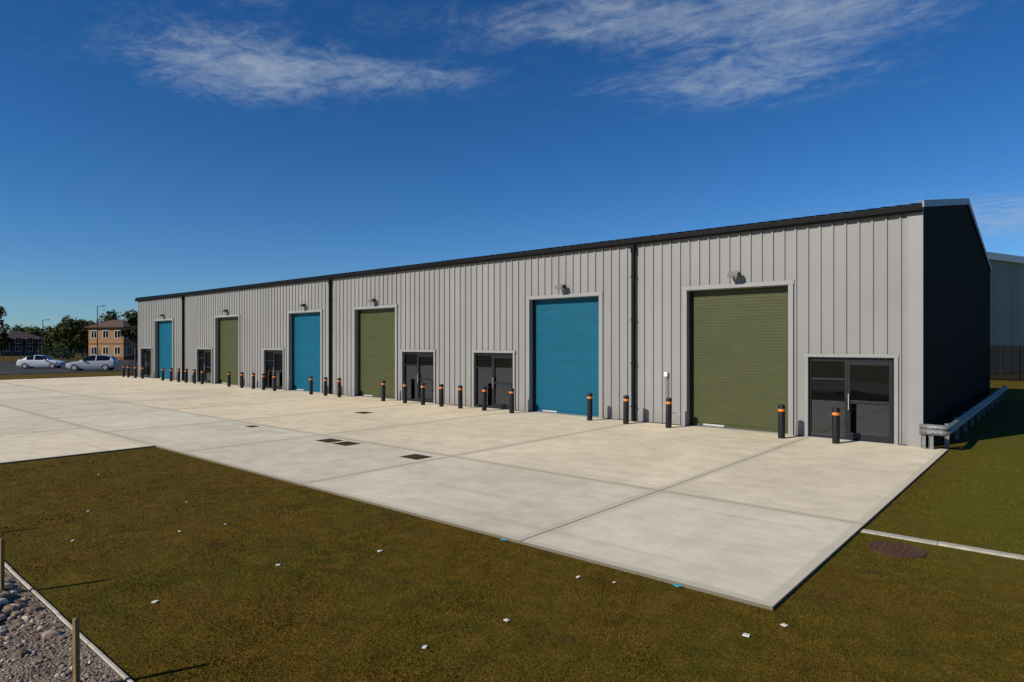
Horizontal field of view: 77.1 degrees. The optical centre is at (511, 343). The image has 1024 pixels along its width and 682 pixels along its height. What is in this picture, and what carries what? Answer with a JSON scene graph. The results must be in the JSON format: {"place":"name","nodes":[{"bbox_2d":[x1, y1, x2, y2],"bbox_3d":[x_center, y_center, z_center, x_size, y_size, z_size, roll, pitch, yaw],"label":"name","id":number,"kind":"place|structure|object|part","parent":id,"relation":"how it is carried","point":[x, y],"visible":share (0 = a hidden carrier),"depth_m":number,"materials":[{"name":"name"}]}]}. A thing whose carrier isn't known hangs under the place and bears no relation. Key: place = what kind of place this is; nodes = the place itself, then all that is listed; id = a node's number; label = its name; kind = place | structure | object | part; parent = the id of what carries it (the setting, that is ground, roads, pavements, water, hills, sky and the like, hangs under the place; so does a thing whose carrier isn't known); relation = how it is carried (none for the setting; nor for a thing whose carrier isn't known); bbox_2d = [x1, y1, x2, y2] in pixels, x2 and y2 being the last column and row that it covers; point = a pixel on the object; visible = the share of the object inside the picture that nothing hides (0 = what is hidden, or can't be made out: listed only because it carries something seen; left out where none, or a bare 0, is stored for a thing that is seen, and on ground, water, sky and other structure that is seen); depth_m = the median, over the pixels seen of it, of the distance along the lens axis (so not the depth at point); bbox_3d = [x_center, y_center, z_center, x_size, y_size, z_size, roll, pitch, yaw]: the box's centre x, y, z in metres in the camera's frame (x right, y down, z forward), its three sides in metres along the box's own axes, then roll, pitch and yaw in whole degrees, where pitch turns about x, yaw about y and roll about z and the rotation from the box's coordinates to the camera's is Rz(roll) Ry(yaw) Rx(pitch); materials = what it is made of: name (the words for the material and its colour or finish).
{"place":"outdoors","nodes":[
{"label":"outdoors","id":0,"kind":"place"},
{"bbox_2d":[0,569,124,681],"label":"gravel ground","id":1,"kind":"structure","parent":0,"point":[51,673],"depth_m":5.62,"materials":[{"name":"grey gravel"}]},
{"bbox_2d":[0,538,4,590],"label":"timber post","id":2,"kind":"object","parent":1,"relation":"on","point":[2,563],"visible":0.68,"depth_m":6.96,"materials":[{"name":"brown wood"}]},
{"bbox_2d":[72,617,79,681],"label":"timber post","id":3,"kind":"object","parent":1,"relation":"on","point":[76,644],"visible":1,"depth_m":5.02,"materials":[{"name":"brown wood"}]},
{"bbox_2d":[0,376,947,610],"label":"concrete pavement","id":4,"kind":"structure","parent":0,"point":[769,521],"depth_m":14.23,"materials":[{"name":"beige concrete"}]},
{"bbox_2d":[122,365,124,376],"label":"bollard","id":5,"kind":"object","parent":4,"relation":"on","point":[123,370],"visible":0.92,"depth_m":52.01,"materials":[{"name":"black metal"}]},
{"bbox_2d":[127,365,129,376],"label":"bollard","id":6,"kind":"object","parent":4,"relation":"on","point":[128,370],"visible":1,"depth_m":51.28,"materials":[{"name":"black metal"}]},
{"bbox_2d":[134,366,136,377],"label":"bollard","id":7,"kind":"object","parent":4,"relation":"on","point":[135,371],"visible":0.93,"depth_m":50.30,"materials":[{"name":"black metal"}]},
{"bbox_2d":[141,366,143,378],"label":"bollard","id":8,"kind":"object","parent":4,"relation":"on","point":[142,372],"visible":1,"depth_m":49.39,"materials":[{"name":"black metal"}]},
{"bbox_2d":[161,367,163,380],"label":"bollard","id":9,"kind":"object","parent":4,"relation":"on","point":[162,373],"visible":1,"depth_m":46.85,"materials":[{"name":"black metal"}]},
{"bbox_2d":[170,368,172,380],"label":"bollard","id":10,"kind":"object","parent":4,"relation":"on","point":[171,374],"visible":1,"depth_m":45.86,"materials":[{"name":"black metal"}]},
{"bbox_2d":[177,368,179,381],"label":"bollard","id":11,"kind":"object","parent":4,"relation":"on","point":[178,374],"visible":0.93,"depth_m":45.00,"materials":[{"name":"black metal"}]},
{"bbox_2d":[185,369,187,382],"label":"bollard","id":12,"kind":"object","parent":4,"relation":"on","point":[186,375],"visible":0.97,"depth_m":44.24,"materials":[{"name":"black metal"}]},
{"bbox_2d":[193,369,195,383],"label":"bollard","id":13,"kind":"object","parent":4,"relation":"on","point":[194,376],"visible":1,"depth_m":43.39,"materials":[{"name":"black metal"}]},
{"bbox_2d":[201,370,203,383],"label":"bollard","id":14,"kind":"object","parent":4,"relation":"on","point":[202,376],"visible":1,"depth_m":42.60,"materials":[{"name":"black metal"}]},
{"bbox_2d":[227,371,230,386],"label":"bollard","id":15,"kind":"object","parent":4,"relation":"on","point":[228,378],"visible":0.95,"depth_m":40.13,"materials":[{"name":"black metal"}]},
{"bbox_2d":[240,372,243,387],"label":"bollard","id":16,"kind":"object","parent":4,"relation":"on","point":[241,379],"visible":0.98,"depth_m":39.00,"materials":[{"name":"black metal"}]},
{"bbox_2d":[252,373,254,388],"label":"bollard","id":17,"kind":"object","parent":4,"relation":"on","point":[253,380],"visible":0.97,"depth_m":38.14,"materials":[{"name":"black metal"}]},
{"bbox_2d":[262,373,264,389],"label":"bollard","id":18,"kind":"object","parent":4,"relation":"on","point":[263,381],"visible":0.96,"depth_m":37.30,"materials":[{"name":"black metal"}]},
{"bbox_2d":[273,374,275,390],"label":"bollard","id":19,"kind":"object","parent":4,"relation":"on","point":[274,382],"visible":0.95,"depth_m":36.53,"materials":[{"name":"black metal"}]},
{"bbox_2d":[309,376,312,394],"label":"bollard","id":20,"kind":"object","parent":4,"relation":"on","point":[310,385],"visible":1,"depth_m":34.04,"materials":[{"name":"black metal"}]},
{"bbox_2d":[324,377,327,395],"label":"bollard","id":21,"kind":"object","parent":4,"relation":"on","point":[325,385],"visible":0.94,"depth_m":33.20,"materials":[{"name":"black metal"}]},
{"bbox_2d":[315,438,343,442],"bbox_3d":[-5.071,2.696,17.860,0.620,0.008,0.500,0,0,41],"label":"drain cover","id":22,"kind":"object","parent":4,"relation":"on","point":[330,440],"visible":1,"depth_m":17.86,"materials":[{"name":"metal"}]},
{"bbox_2d":[337,378,340,396],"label":"bollard","id":23,"kind":"object","parent":4,"relation":"on","point":[338,387],"visible":0.96,"depth_m":32.38,"materials":[{"name":"black metal"}]},
{"bbox_2d":[332,441,360,445],"bbox_3d":[-4.465,2.696,17.338,0.620,0.008,0.500,0,0,41],"label":"drain cover","id":24,"kind":"object","parent":4,"relation":"on","point":[346,443],"visible":1,"depth_m":17.32,"materials":[{"name":"metal"}]},
{"bbox_2d":[381,381,385,400],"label":"bollard","id":25,"kind":"object","parent":4,"relation":"on","point":[383,383],"visible":1,"depth_m":30.08,"materials":[{"name":"black metal"}]},
{"bbox_2d":[403,382,406,402],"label":"bollard","id":26,"kind":"object","parent":4,"relation":"on","point":[404,392],"visible":1,"depth_m":29.05,"materials":[{"name":"black metal"}]},
{"bbox_2d":[399,454,430,459],"bbox_3d":[-2.286,2.696,15.302,0.620,0.008,0.500,0,0,41],"label":"drain cover","id":27,"kind":"object","parent":4,"relation":"on","point":[415,456],"visible":1,"depth_m":15.33,"materials":[{"name":"metal"}]},
{"bbox_2d":[421,383,424,404],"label":"bollard","id":28,"kind":"object","parent":4,"relation":"on","point":[422,393],"visible":0.98,"depth_m":28.23,"materials":[{"name":"black metal"}]},
{"bbox_2d":[439,384,443,406],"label":"bollard","id":29,"kind":"object","parent":4,"relation":"on","point":[441,395],"visible":0.96,"depth_m":27.50,"materials":[{"name":"black metal"}]},
{"bbox_2d":[458,385,462,408],"bbox_3d":[-2.155,2.230,26.792,0.195,0.980,0.195,0,0,4],"label":"bollard","id":30,"kind":"object","parent":4,"relation":"on","point":[460,396],"visible":0.97,"depth_m":26.71,"materials":[{"name":"black metal"}]},
{"bbox_2d":[482,387,486,410],"bbox_3d":[-1.113,2.230,25.900,0.195,0.980,0.195,1,-1,-8],"label":"bollard","id":31,"kind":"object","parent":4,"relation":"on","point":[484,398],"visible":0.94,"depth_m":25.82,"materials":[{"name":"black metal"}]},
{"bbox_2d":[509,388,513,412],"bbox_3d":[-0.013,2.230,24.955,0.195,0.980,0.195,0,1,13],"label":"bollard","id":32,"kind":"object","parent":4,"relation":"on","point":[511,400],"visible":1,"depth_m":24.87,"materials":[{"name":"black metal"}]},
{"bbox_2d":[587,393,592,420],"bbox_3d":[2.736,2.230,22.584,0.195,0.980,0.195,0,-1,18],"label":"bollard","id":33,"kind":"object","parent":4,"relation":"on","point":[589,405],"visible":0.98,"depth_m":22.50,"materials":[{"name":"black metal"}]},
{"bbox_2d":[623,395,628,423],"bbox_3d":[3.839,2.230,21.624,0.195,0.980,0.195,1,0,-35],"label":"bollard","id":34,"kind":"object","parent":4,"relation":"on","point":[625,409],"visible":0.95,"depth_m":21.55,"materials":[{"name":"black metal"}]},
{"bbox_2d":[665,398,671,427],"bbox_3d":[5.027,2.230,20.607,0.195,0.980,0.195,1,0,-16],"label":"bollard","id":35,"kind":"object","parent":4,"relation":"on","point":[668,412],"visible":0.98,"depth_m":20.53,"materials":[{"name":"black metal"}]},
{"bbox_2d":[778,404,784,438],"bbox_3d":[7.689,2.230,18.327,0.195,0.980,0.195,0,0,17],"label":"bollard","id":36,"kind":"object","parent":4,"relation":"on","point":[781,421],"visible":0.98,"depth_m":18.25,"materials":[{"name":"black metal"}]},
{"bbox_2d":[832,408,839,443],"bbox_3d":[8.766,2.230,17.388,0.195,0.980,0.195,0,1,41],"label":"bollard","id":37,"kind":"object","parent":4,"relation":"on","point":[835,425],"visible":0.99,"depth_m":17.31,"materials":[{"name":"black metal"}]},
{"bbox_2d":[0,352,1023,681],"bbox_3d":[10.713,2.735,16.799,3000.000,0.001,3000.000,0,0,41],"label":"ground","id":38,"kind":"structure","parent":0,"point":[996,432],"depth_m":7.15,"materials":[{"name":"green plant"}]},
{"bbox_2d":[7,324,25,332],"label":"tree","id":39,"kind":"object","parent":38,"relation":"on","point":[16,328],"visible":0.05,"depth_m":149.94,"materials":[{"name":"green plant"}]},
{"bbox_2d":[0,331,46,355],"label":"brick building","id":40,"kind":"structure","parent":38,"relation":"on","point":[24,342],"depth_m":143.30,"materials":[{"name":"brown brick"}]},
{"bbox_2d":[15,346,20,351],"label":"window","id":41,"kind":"structure","parent":40,"relation":"in","point":[17,348],"depth_m":142.13,"materials":[{"name":"white paint"}]},
{"bbox_2d":[15,338,20,343],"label":"window","id":42,"kind":"structure","parent":40,"relation":"in","point":[16,341],"depth_m":142.18,"materials":[{"name":"white paint"}]},
{"bbox_2d":[27,346,32,351],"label":"window","id":43,"kind":"structure","parent":40,"relation":"in","point":[28,347],"depth_m":143.84,"materials":[{"name":"white paint"}]},
{"bbox_2d":[27,338,32,343],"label":"window","id":44,"kind":"structure","parent":40,"relation":"in","point":[28,341],"depth_m":143.91,"materials":[{"name":"white paint"}]},
{"bbox_2d":[22,325,51,341],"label":"tree","id":45,"kind":"object","parent":38,"relation":"on","point":[34,331],"visible":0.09,"depth_m":150.20,"materials":[{"name":"green plant"}]},
{"bbox_2d":[42,319,48,354],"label":"street lamp","id":46,"kind":"object","parent":38,"relation":"on","point":[42,336],"visible":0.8,"depth_m":105.37,"materials":[{"name":"grey metal"}]},
{"bbox_2d":[34,322,75,357],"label":"tree","id":47,"kind":"object","parent":38,"relation":"on","point":[48,343],"visible":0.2,"depth_m":119.13,"materials":[{"name":"green plant"}]},
{"bbox_2d":[23,319,96,351],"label":"distant tree belt","id":48,"kind":"object","parent":38,"relation":"on","point":[91,322],"depth_m":204.59,"materials":[{"name":"green plant"}]},
{"bbox_2d":[48,315,87,358],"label":"tree","id":49,"kind":"object","parent":38,"relation":"on","point":[68,328],"visible":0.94,"depth_m":112.39,"materials":[{"name":"green plant"}]},
{"bbox_2d":[0,360,136,374],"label":"car park","id":50,"kind":"structure","parent":38,"relation":"on","point":[9,367],"depth_m":70.16,"materials":[{"name":"grey asphalt"}]},
{"bbox_2d":[0,306,12,350],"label":"tree","id":51,"kind":"object","parent":50,"relation":"on","point":[5,341],"visible":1,"depth_m":90.51,"materials":[{"name":"green plant"}]},
{"bbox_2d":[17,355,65,368],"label":"parked car","id":52,"kind":"object","parent":50,"relation":"on","point":[33,361],"visible":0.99,"depth_m":70.04,"materials":[{"name":"white paint"}]},
{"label":"window","id":53,"kind":"part","parent":52,"relation":"part of","materials":[{"name":"black glass"}]},
{"bbox_2d":[0,349,99,361],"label":"boundary fence","id":54,"kind":"object","parent":50,"relation":"on","point":[45,350],"visible":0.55,"depth_m":98.16,"materials":[{"name":"wood"}]},
{"bbox_2d":[0,370,133,374],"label":"car park kerb","id":55,"kind":"object","parent":50,"relation":"on","point":[62,372],"visible":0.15,"depth_m":59.40,"materials":[{"name":"concrete"}]},
{"bbox_2d":[66,355,119,370],"bbox_3d":[-42.469,1.944,65.139,4.415,1.558,2.120,0,0,-16],"label":"parked car","id":56,"kind":"object","parent":50,"relation":"on","point":[105,362],"visible":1,"depth_m":64.49,"materials":[{"name":"silver metal"}]},
{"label":"window","id":57,"kind":"part","parent":56,"relation":"part of","materials":[{"name":"black glass"}]},
{"bbox_2d":[97,306,100,354],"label":"street lamp","id":58,"kind":"object","parent":50,"relation":"on","point":[97,329],"visible":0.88,"depth_m":88.82,"materials":[{"name":"grey metal"}]},
{"bbox_2d":[118,312,137,361],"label":"tree","id":59,"kind":"object","parent":50,"relation":"on","point":[131,334],"visible":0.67,"depth_m":95.68,"materials":[{"name":"green plant"}]},
{"bbox_2d":[5,562,133,681],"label":"edging kerb","id":60,"kind":"structure","parent":38,"relation":"on","point":[107,660],"depth_m":6.19,"materials":[{"name":"concrete"}]},
{"bbox_2d":[71,319,89,356],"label":"tree","id":61,"kind":"object","parent":38,"relation":"on","point":[84,322],"visible":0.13,"depth_m":134.87,"materials":[{"name":"green plant"}]},
{"bbox_2d":[96,309,119,322],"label":"tree","id":62,"kind":"object","parent":38,"relation":"on","point":[108,317],"visible":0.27,"depth_m":142.69,"materials":[{"name":"green plant"}]},
{"bbox_2d":[84,320,137,359],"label":"brick building","id":63,"kind":"structure","parent":38,"relation":"on","point":[112,342],"depth_m":107.73,"materials":[{"name":"brown brick"}]},
{"bbox_2d":[91,347,96,354],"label":"window","id":64,"kind":"structure","parent":63,"relation":"in","point":[94,348],"depth_m":108.00,"materials":[{"name":"white paint"}]},
{"bbox_2d":[91,330,96,337],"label":"window","id":65,"kind":"structure","parent":63,"relation":"in","point":[93,332],"depth_m":108.00,"materials":[{"name":"white paint"}]},
{"bbox_2d":[103,347,108,354],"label":"window","id":66,"kind":"structure","parent":63,"relation":"in","point":[105,349],"depth_m":107.63,"materials":[{"name":"white paint"}]},
{"bbox_2d":[103,330,108,337],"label":"window","id":67,"kind":"structure","parent":63,"relation":"in","point":[105,332],"depth_m":107.63,"materials":[{"name":"white paint"}]},
{"bbox_2d":[114,347,120,354],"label":"window","id":68,"kind":"structure","parent":63,"relation":"in","point":[117,350],"depth_m":107.29,"materials":[{"name":"white paint"}]},
{"bbox_2d":[114,330,120,337],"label":"window","id":69,"kind":"structure","parent":63,"relation":"in","point":[116,335],"depth_m":107.29,"materials":[{"name":"white paint"}]},
{"bbox_2d":[127,347,131,354],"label":"window","id":70,"kind":"structure","parent":63,"relation":"in","point":[129,349],"depth_m":108.42,"materials":[{"name":"glass"}]},
{"bbox_2d":[117,309,137,320],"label":"tree","id":71,"kind":"object","parent":38,"relation":"on","point":[127,314],"visible":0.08,"depth_m":135.16,"materials":[{"name":"green plant"}]},
{"bbox_2d":[129,355,137,375],"bbox_3d":[-29.331,1.843,56.270,0.057,1.785,8.012,0,0,34],"label":"railing fence","id":72,"kind":"object","parent":38,"relation":"on","point":[132,356],"visible":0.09,"depth_m":53.19,"materials":[{"name":"metal"}]},
{"bbox_2d":[867,541,926,558],"bbox_3d":[5.090,2.736,8.511,0.680,0.039,0.680,0,0,41],"label":"manhole cover","id":73,"kind":"object","parent":38,"relation":"on","point":[895,549],"visible":1,"depth_m":8.48,"materials":[{"name":"metal"}]},
{"bbox_2d":[861,529,1023,559],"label":"path edging","id":74,"kind":"object","parent":38,"relation":"on","point":[976,549],"visible":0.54,"depth_m":8.66,"materials":[{"name":"concrete"}]},
{"bbox_2d":[919,385,1006,449],"bbox_3d":[17.514,2.430,24.188,0.658,0.740,20.928,0,0,41],"label":"guard rail","id":75,"kind":"object","parent":38,"relation":"on","point":[945,430],"visible":0.88,"depth_m":18.18,"materials":[{"name":"metal"}]},
{"bbox_2d":[987,252,1023,374],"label":"warehouse","id":76,"kind":"structure","parent":38,"relation":"on","point":[1006,301],"depth_m":56.18,"materials":[{"name":"grey metal"}]},
{"bbox_2d":[990,345,1023,380],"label":"palisade fence","id":77,"kind":"object","parent":38,"relation":"on","point":[1009,351],"visible":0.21,"depth_m":47.35,"materials":[{"name":"metal"}]},
{"bbox_2d":[0,0,1023,332],"label":"sky","id":78,"kind":"structure","parent":0,"point":[148,147],"materials":[{"name":"blue"}]},
{"bbox_2d":[135,198,991,446],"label":"industrial building","id":79,"kind":"structure","parent":0,"point":[872,324],"depth_m":22.80,"materials":[{"name":"metal"}]},
{"bbox_2d":[154,318,172,379],"bbox_3d":[-26.358,0.425,48.918,3.620,4.590,0.394,0,0,41],"label":"roller door","id":80,"kind":"structure","parent":79,"relation":"in","point":[163,328],"depth_m":49.50,"materials":[{"name":"metal"}]},
{"bbox_2d":[214,314,239,385],"bbox_3d":[-18.574,0.425,42.211,3.570,4.590,0.394,0,0,41],"label":"roller door","id":81,"kind":"structure","parent":79,"relation":"in","point":[226,327],"depth_m":42.63,"materials":[{"name":"metal"}]},
{"bbox_2d":[287,309,322,392],"bbox_3d":[-11.529,0.425,36.140,3.570,4.590,0.394,0,0,41],"label":"roller door","id":82,"kind":"structure","parent":79,"relation":"in","point":[304,330],"depth_m":36.53,"materials":[{"name":"metal"}]},
{"bbox_2d":[352,304,397,399],"bbox_3d":[-6.719,0.425,31.995,3.570,4.590,0.394,0,0,41],"label":"roller door","id":83,"kind":"structure","parent":79,"relation":"in","point":[374,330],"depth_m":32.28,"materials":[{"name":"metal"}]},
{"bbox_2d":[526,292,602,417],"bbox_3d":[2.031,0.425,24.456,3.570,4.590,0.394,0,0,41],"label":"roller door","id":84,"kind":"structure","parent":79,"relation":"in","point":[564,335],"depth_m":24.63,"materials":[{"name":"metal"}]},
{"bbox_2d":[682,280,793,435],"bbox_3d":[7.050,0.425,20.131,3.520,4.590,0.394,0,0,41],"label":"roller door","id":85,"kind":"structure","parent":79,"relation":"in","point":[738,342],"depth_m":20.20,"materials":[{"name":"metal"}]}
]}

